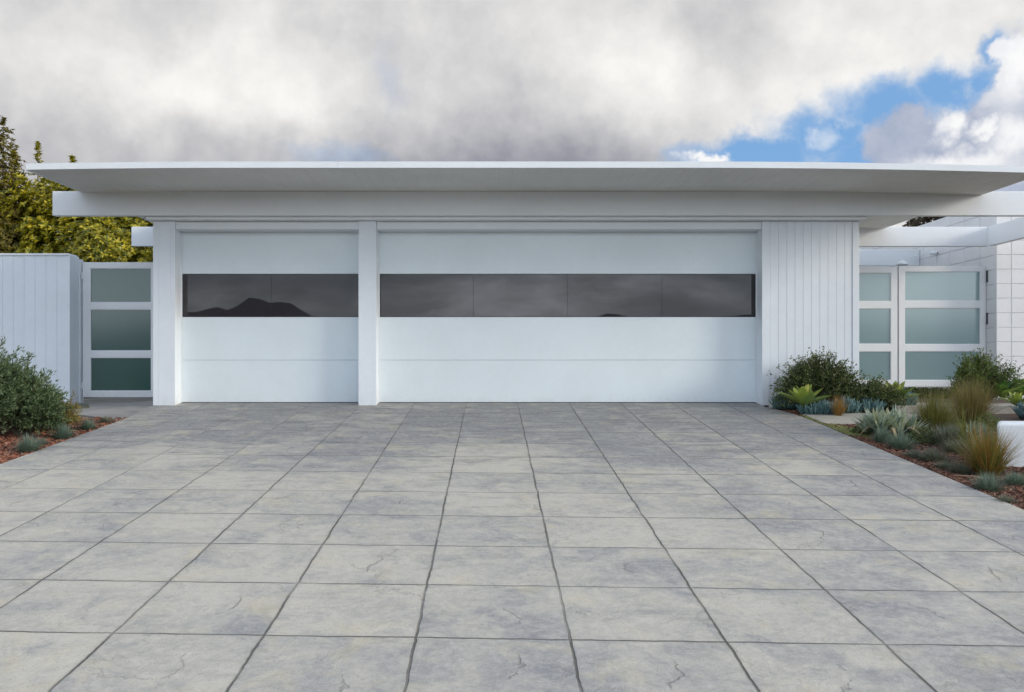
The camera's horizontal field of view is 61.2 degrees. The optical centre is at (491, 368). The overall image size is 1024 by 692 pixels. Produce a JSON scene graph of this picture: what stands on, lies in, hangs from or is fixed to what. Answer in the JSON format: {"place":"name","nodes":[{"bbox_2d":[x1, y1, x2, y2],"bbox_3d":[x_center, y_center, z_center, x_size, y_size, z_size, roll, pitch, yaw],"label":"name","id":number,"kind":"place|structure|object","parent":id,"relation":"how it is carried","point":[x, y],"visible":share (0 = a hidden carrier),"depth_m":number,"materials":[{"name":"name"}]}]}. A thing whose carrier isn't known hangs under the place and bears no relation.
{"place":"outdoors","nodes":[
{"label":"outdoors","id":0,"kind":"place"},
{"bbox_2d":[0,403,1023,691],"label":"driveway","id":1,"kind":"structure","parent":0,"point":[472,547],"depth_m":4.94,"materials":[{"name":"concrete"}]},
{"bbox_2d":[0,0,1023,226],"label":"sky","id":2,"kind":"structure","parent":0,"point":[845,81],"materials":[{"name":"white"}]},
{"bbox_2d":[78,397,947,408],"bbox_3d":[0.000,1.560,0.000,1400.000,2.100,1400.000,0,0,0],"label":"ground","id":3,"kind":"structure","parent":0,"point":[84,406],"depth_m":12.42,"materials":[{"name":"brown soil"}]},
{"bbox_2d":[0,116,37,252],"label":"cypress tree","id":4,"kind":"object","parent":3,"relation":"on","point":[3,174],"visible":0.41,"depth_m":15.87,"materials":[{"name":"green plant"}]},
{"bbox_2d":[0,253,83,403],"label":"boarded fence","id":5,"kind":"object","parent":3,"relation":"on","point":[41,307],"visible":0.76,"depth_m":12.50,"materials":[{"name":"paint"}]},
{"bbox_2d":[81,262,152,396],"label":"side gate","id":6,"kind":"structure","parent":5,"relation":"attached to","point":[117,329],"depth_m":12.82,"materials":[{"name":"glass"}]},
{"bbox_2d":[0,416,127,463],"bbox_3d":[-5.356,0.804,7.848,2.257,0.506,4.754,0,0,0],"label":"bark mulch","id":7,"kind":"object","parent":3,"relation":"on","point":[8,453],"visible":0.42,"depth_m":8.83,"materials":[{"name":"brown wood"}]},
{"bbox_2d":[10,432,49,453],"bbox_3d":[-4.352,0.704,8.140,0.431,0.222,0.424,0,0,-16],"label":"blue fescue","id":8,"kind":"object","parent":7,"relation":"on","point":[27,445],"visible":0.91,"depth_m":8.09,"materials":[{"name":"plant"}]},
{"bbox_2d":[0,337,60,433],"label":"grey green shrub","id":9,"kind":"object","parent":7,"relation":"on","point":[9,367],"visible":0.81,"depth_m":8.76,"materials":[{"name":"green plant"}]},
{"bbox_2d":[0,352,75,435],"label":"grey green shrub","id":10,"kind":"object","parent":7,"relation":"on","point":[46,419],"visible":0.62,"depth_m":8.86,"materials":[{"name":"green plant"}]},
{"bbox_2d":[35,437,49,448],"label":"blue fescue","id":11,"kind":"object","parent":7,"relation":"on","point":[44,441],"visible":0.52,"depth_m":8.45,"materials":[{"name":"plant"}]},
{"bbox_2d":[48,422,81,439],"bbox_3d":[-4.360,0.641,8.827,0.412,0.212,0.406,0,0,-26],"label":"blue fescue","id":12,"kind":"object","parent":7,"relation":"on","point":[64,432],"visible":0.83,"depth_m":8.78,"materials":[{"name":"plant"}]},
{"bbox_2d":[54,390,81,428],"bbox_3d":[-4.609,0.447,9.282,0.365,0.455,0.396,0,0,0],"label":"yellowing shrub","id":13,"kind":"object","parent":7,"relation":"on","point":[72,414],"visible":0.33,"depth_m":9.33,"materials":[{"name":"green plant"}]},
{"bbox_2d":[74,417,99,429],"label":"blue fescue","id":14,"kind":"object","parent":7,"relation":"on","point":[87,424],"visible":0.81,"depth_m":9.33,"materials":[{"name":"plant"}]},
{"bbox_2d":[98,415,114,422],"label":"blue fescue","id":15,"kind":"object","parent":7,"relation":"on","point":[105,420],"visible":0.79,"depth_m":9.77,"materials":[{"name":"plant"}]},
{"bbox_2d":[0,141,152,261],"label":"broadleaf tree","id":16,"kind":"object","parent":3,"relation":"on","point":[96,239],"visible":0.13,"depth_m":15.61,"materials":[{"name":"green plant"}]},
{"bbox_2d":[68,397,152,419],"bbox_3d":[-5.431,0.584,12.990,2.338,0.240,6.020,0,0,0],"label":"side pad","id":17,"kind":"object","parent":3,"relation":"on","point":[115,407],"visible":0.26,"depth_m":11.30,"materials":[{"name":"concrete"}]},
{"bbox_2d":[859,267,896,384],"bbox_3d":[6.249,-0.591,14.172,0.778,2.162,0.051,0,0,0],"label":"glass screen","id":18,"kind":"object","parent":3,"relation":"on","point":[877,321],"visible":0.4,"depth_m":14.17,"materials":[{"name":"glass"}]},
{"bbox_2d":[765,398,1023,499],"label":"mulch bed","id":19,"kind":"object","parent":3,"relation":"on","point":[1009,417],"visible":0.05,"depth_m":10.38,"materials":[{"name":"brown wood"}]},
{"bbox_2d":[778,409,886,420],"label":"bark mulch","id":20,"kind":"object","parent":19,"relation":"on","point":[794,411],"visible":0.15,"depth_m":10.58,"materials":[{"name":"brown wood"}]},
{"bbox_2d":[768,393,798,409],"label":"chalk stick succulent","id":21,"kind":"object","parent":20,"relation":"on","point":[788,406],"visible":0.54,"depth_m":10.76,"materials":[{"name":"plant"}]},
{"bbox_2d":[778,384,831,406],"bbox_3d":[3.737,0.315,10.435,0.473,0.283,0.556,0,0,-42],"label":"foxtail agave","id":22,"kind":"object","parent":20,"relation":"on","point":[803,396],"visible":1,"depth_m":10.33,"materials":[{"name":"green plant"}]},
{"bbox_2d":[796,398,843,414],"bbox_3d":[3.944,0.443,10.418,0.566,0.221,0.309,0,0,0],"label":"chalk stick succulent","id":23,"kind":"object","parent":20,"relation":"on","point":[819,407],"visible":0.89,"depth_m":10.34,"materials":[{"name":"teal plant"}]},
{"bbox_2d":[768,346,874,406],"bbox_3d":[4.074,0.111,10.826,1.331,0.810,0.657,0,0,0],"label":"dark green shrub","id":24,"kind":"object","parent":20,"relation":"on","point":[830,379],"visible":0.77,"depth_m":10.68,"materials":[{"name":"green plant"}]},
{"bbox_2d":[824,394,853,415],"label":"ornamental grass","id":25,"kind":"object","parent":20,"relation":"on","point":[839,409],"depth_m":10.24,"materials":[{"name":"orange plant"}]},
{"bbox_2d":[830,394,861,412],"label":"chalk stick succulent","id":26,"kind":"object","parent":20,"relation":"on","point":[854,407],"visible":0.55,"depth_m":10.45,"materials":[{"name":"teal plant"}]},
{"bbox_2d":[844,372,908,408],"bbox_3d":[4.717,0.277,10.709,0.876,0.478,0.532,0,0,15],"label":"dark green shrub","id":27,"kind":"object","parent":20,"relation":"on","point":[889,395],"visible":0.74,"depth_m":10.60,"materials":[{"name":"green plant"}]},
{"bbox_2d":[798,414,874,437],"bbox_3d":[3.870,0.644,9.575,0.360,0.198,1.650,0,0,0],"label":"moss","id":28,"kind":"object","parent":19,"relation":"on","point":[841,429],"visible":0.43,"depth_m":9.33,"materials":[{"name":"green plant"}]},
{"bbox_2d":[849,418,890,433],"bbox_3d":[4.003,0.589,9.146,0.454,0.187,0.318,0,0,0],"label":"shrublet","id":29,"kind":"object","parent":19,"relation":"on","point":[854,430],"visible":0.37,"depth_m":9.12,"materials":[{"name":"green plant"}]},
{"bbox_2d":[854,396,886,412],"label":"chalk stick succulent","id":30,"kind":"object","parent":19,"relation":"on","point":[868,404],"visible":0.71,"depth_m":10.53,"materials":[{"name":"teal plant"}]},
{"bbox_2d":[867,426,897,443],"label":"blue fescue","id":31,"kind":"object","parent":19,"relation":"on","point":[879,436],"visible":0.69,"depth_m":8.57,"materials":[{"name":"plant"}]},
{"bbox_2d":[851,404,929,436],"bbox_3d":[4.081,0.529,8.872,0.827,0.355,0.714,0,0,42],"label":"strap leaf clump","id":32,"kind":"object","parent":19,"relation":"on","point":[895,422],"visible":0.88,"depth_m":8.80,"materials":[{"name":"green plant"}]},
{"bbox_2d":[905,422,932,436],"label":"blue fescue","id":33,"kind":"object","parent":19,"relation":"on","point":[920,431],"visible":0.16,"depth_m":8.81,"materials":[{"name":"plant"}]},
{"bbox_2d":[814,420,1023,509],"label":"bark mulch","id":34,"kind":"object","parent":19,"relation":"on","point":[1016,491],"visible":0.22,"depth_m":7.43,"materials":[{"name":"brown wood"}]},
{"bbox_2d":[882,431,918,449],"bbox_3d":[3.904,0.691,8.254,0.430,0.225,0.437,0,0,44],"label":"blue fescue","id":35,"kind":"object","parent":34,"relation":"on","point":[900,442],"visible":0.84,"depth_m":8.22,"materials":[{"name":"plant"}]},
{"bbox_2d":[903,448,925,458],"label":"blue fescue","id":36,"kind":"object","parent":34,"relation":"on","point":[912,453],"visible":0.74,"depth_m":7.85,"materials":[{"name":"plant"}]},
{"bbox_2d":[931,460,952,470],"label":"blue fescue","id":37,"kind":"object","parent":34,"relation":"on","point":[942,465],"visible":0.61,"depth_m":7.37,"materials":[{"name":"plant"}]},
{"bbox_2d":[955,475,977,477],"bbox_3d":[3.861,0.869,6.933,0.271,0.031,0.013,0,0,40],"label":"fallen stick","id":38,"kind":"object","parent":34,"relation":"on","point":[967,476],"visible":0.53,"depth_m":6.96,"materials":[{"name":"brown wood"}]},
{"bbox_2d":[955,420,995,443],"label":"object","id":39,"kind":"object","parent":34,"relation":"on","point":[976,431],"visible":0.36,"depth_m":8.21,"materials":[{"name":"plant"}]},
{"bbox_2d":[903,426,941,443],"bbox_3d":[4.293,0.644,8.575,0.520,0.183,0.380,0,0,0],"label":"shrublet","id":40,"kind":"object","parent":19,"relation":"on","point":[920,439],"visible":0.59,"depth_m":8.52,"materials":[{"name":"green plant"}]},
{"bbox_2d":[910,445,957,461],"bbox_3d":[3.928,0.776,7.671,0.509,0.196,0.508,0,0,26],"label":"blue fescue","id":41,"kind":"object","parent":19,"relation":"on","point":[931,455],"visible":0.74,"depth_m":7.63,"materials":[{"name":"plant"}]},
{"bbox_2d":[917,423,960,446],"bbox_3d":[4.406,0.668,8.481,0.587,0.322,0.587,0,0,-14],"label":"blue fescue","id":42,"kind":"object","parent":19,"relation":"on","point":[945,434],"visible":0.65,"depth_m":8.40,"materials":[{"name":"plant"}]},
{"bbox_2d":[900,385,978,433],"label":"ornamental grass","id":43,"kind":"object","parent":19,"relation":"on","point":[941,415],"depth_m":8.96,"materials":[{"name":"plant"}]},
{"bbox_2d":[944,423,962,438],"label":"blue fescue","id":44,"kind":"object","parent":19,"relation":"on","point":[959,430],"visible":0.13,"depth_m":8.76,"materials":[{"name":"plant"}]},
{"bbox_2d":[938,437,972,453],"bbox_3d":[4.334,0.732,8.107,0.485,0.213,0.485,0,0,-23],"label":"blue fescue","id":45,"kind":"object","parent":19,"relation":"on","point":[950,448],"visible":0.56,"depth_m":8.05,"materials":[{"name":"plant"}]},
{"bbox_2d":[950,417,967,429],"bbox_3d":[4.833,0.569,9.139,0.478,0.225,0.365,0,0,0],"label":"shrublet","id":46,"kind":"object","parent":19,"relation":"on","point":[958,424],"visible":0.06,"depth_m":9.09,"materials":[{"name":"green plant"}]},
{"bbox_2d":[938,458,981,474],"bbox_3d":[3.925,0.829,7.185,0.408,0.179,0.408,0,0,-28],"label":"blue fescue","id":47,"kind":"object","parent":19,"relation":"on","point":[962,469],"visible":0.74,"depth_m":7.15,"materials":[{"name":"plant"}]},
{"bbox_2d":[942,406,992,448],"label":"ornamental grass","id":48,"kind":"object","parent":19,"relation":"on","point":[964,427],"depth_m":8.20,"materials":[{"name":"plant"}]},
{"bbox_2d":[935,374,1022,424],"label":"ornamental grass","id":49,"kind":"object","parent":19,"relation":"on","point":[974,398],"depth_m":9.68,"materials":[{"name":"green plant"}]},
{"bbox_2d":[963,422,995,439],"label":"blue fescue","id":50,"kind":"object","parent":19,"relation":"on","point":[987,432],"visible":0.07,"depth_m":8.56,"materials":[{"name":"plant"}]},
{"bbox_2d":[937,419,1023,476],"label":"ornamental grass","id":51,"kind":"object","parent":19,"relation":"on","point":[982,458],"depth_m":7.04,"materials":[{"name":"plant"}]},
{"bbox_2d":[971,411,1002,430],"bbox_3d":[5.326,0.556,9.297,0.443,0.220,0.329,0,0,0],"label":"shrublet","id":52,"kind":"object","parent":19,"relation":"on","point":[992,419],"visible":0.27,"depth_m":9.28,"materials":[{"name":"green plant"}]},
{"bbox_2d":[963,473,1011,492],"bbox_3d":[3.784,0.865,6.595,0.370,0.190,0.364,0,0,-20],"label":"blue fescue","id":53,"kind":"object","parent":19,"relation":"on","point":[986,482],"visible":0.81,"depth_m":6.56,"materials":[{"name":"plant"}]},
{"bbox_2d":[992,494,1020,502],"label":"blue fescue","id":54,"kind":"object","parent":19,"relation":"on","point":[1005,498],"visible":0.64,"depth_m":6.22,"materials":[{"name":"plant"}]},
{"bbox_2d":[994,470,1023,487],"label":"blue fescue","id":55,"kind":"object","parent":19,"relation":"on","point":[1015,480],"visible":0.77,"depth_m":6.76,"materials":[{"name":"plant"}]},
{"bbox_2d":[1000,392,1023,405],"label":"foxtail agave","id":56,"kind":"object","parent":19,"relation":"on","point":[1015,398],"visible":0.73,"depth_m":10.58,"materials":[{"name":"green plant"}]},
{"bbox_2d":[1010,400,1023,418],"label":"chalk stick succulent","id":57,"kind":"object","parent":19,"relation":"on","point":[1019,411],"visible":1,"depth_m":10.11,"materials":[{"name":"teal plant"}]},
{"bbox_2d":[1013,379,1023,395],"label":"leafy rosette","id":58,"kind":"object","parent":19,"relation":"on","point":[1022,387],"visible":0.23,"depth_m":11.81,"materials":[{"name":"green plant"}]},
{"bbox_2d":[902,217,943,226],"bbox_3d":[11.431,-1.990,22.008,2.168,4.911,2.018,0,0,-42],"label":"broadleaf tree","id":59,"kind":"object","parent":3,"relation":"on","point":[914,222],"visible":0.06,"depth_m":21.69,"materials":[{"name":"green plant"}]},
{"bbox_2d":[859,217,1023,398],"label":"block wall","id":60,"kind":"structure","parent":3,"relation":"on","point":[1003,263],"depth_m":13.88,"materials":[{"name":"paint"}]},
{"bbox_2d":[897,261,907,265],"bbox_3d":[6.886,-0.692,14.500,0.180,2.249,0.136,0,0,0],"label":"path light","id":61,"kind":"object","parent":60,"relation":"attached to","point":[900,263],"visible":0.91,"depth_m":14.45,"materials":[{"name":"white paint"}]},
{"bbox_2d":[915,251,937,255],"bbox_3d":[8.030,-2.171,16.437,0.140,0.200,1.537,0,0,0],"label":"wall camera","id":62,"kind":"object","parent":60,"relation":"attached to","point":[933,252],"depth_m":15.69,"materials":[{"name":"white paint"}]},
{"bbox_2d":[897,266,987,386],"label":"entry gate","id":63,"kind":"structure","parent":60,"relation":"attached to","point":[942,318],"depth_m":14.17,"materials":[{"name":"glass"}]},
{"bbox_2d":[886,402,1023,413],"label":"path slab","id":64,"kind":"structure","parent":3,"relation":"on","point":[1007,410],"depth_m":10.70,"materials":[{"name":"concrete"}]},
{"bbox_2d":[885,389,917,407],"bbox_3d":[5.043,0.356,11.002,0.743,0.283,0.470,0,0,0],"label":"chalk stick succulent","id":65,"kind":"object","parent":64,"relation":"on","point":[911,398],"visible":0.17,"depth_m":10.88,"materials":[{"name":"plant"}]},
{"bbox_2d":[886,381,918,399],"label":"foxtail agave","id":66,"kind":"object","parent":64,"relation":"on","point":[906,391],"visible":0.38,"depth_m":10.75,"materials":[{"name":"green plant"}]},
{"bbox_2d":[946,348,1023,401],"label":"bright green shrub","id":67,"kind":"object","parent":64,"relation":"on","point":[973,369],"visible":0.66,"depth_m":11.61,"materials":[{"name":"green plant"}]},
{"bbox_2d":[987,380,1022,397],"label":"leafy rosette","id":68,"kind":"object","parent":64,"relation":"on","point":[1003,391],"visible":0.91,"depth_m":11.51,"materials":[{"name":"green plant"}]},
{"bbox_2d":[997,421,1023,469],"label":"garden wall","id":69,"kind":"structure","parent":3,"relation":"on","point":[1016,427],"depth_m":7.42,"materials":[{"name":"white paint"}]},
{"bbox_2d":[26,161,1023,407],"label":"garage house","id":70,"kind":"structure","parent":0,"point":[368,282],"depth_m":11.40,"materials":[{"name":"paint"}]},
{"bbox_2d":[181,232,358,402],"bbox_3d":[-2.901,-0.689,11.416,2.369,2.300,0.057,0,0,0],"label":"garage door","id":71,"kind":"structure","parent":70,"relation":"in","point":[267,317],"depth_m":11.40,"materials":[{"name":"paint"}]},
{"bbox_2d":[379,232,756,402],"bbox_3d":[1.004,-0.689,11.416,4.980,2.300,0.057,0,0,0],"label":"garage door","id":72,"kind":"structure","parent":70,"relation":"in","point":[465,317],"depth_m":11.40,"materials":[{"name":"paint"}]},
{"bbox_2d":[800,413,916,424],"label":"path","id":73,"kind":"structure","parent":0,"point":[844,418],"depth_m":10.10,"materials":[{"name":"concrete"}]},
{"bbox_2d":[903,387,954,397],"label":"ground cover","id":74,"kind":"object","parent":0,"point":[925,389],"visible":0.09,"depth_m":14.79,"materials":[{"name":"green plant"}]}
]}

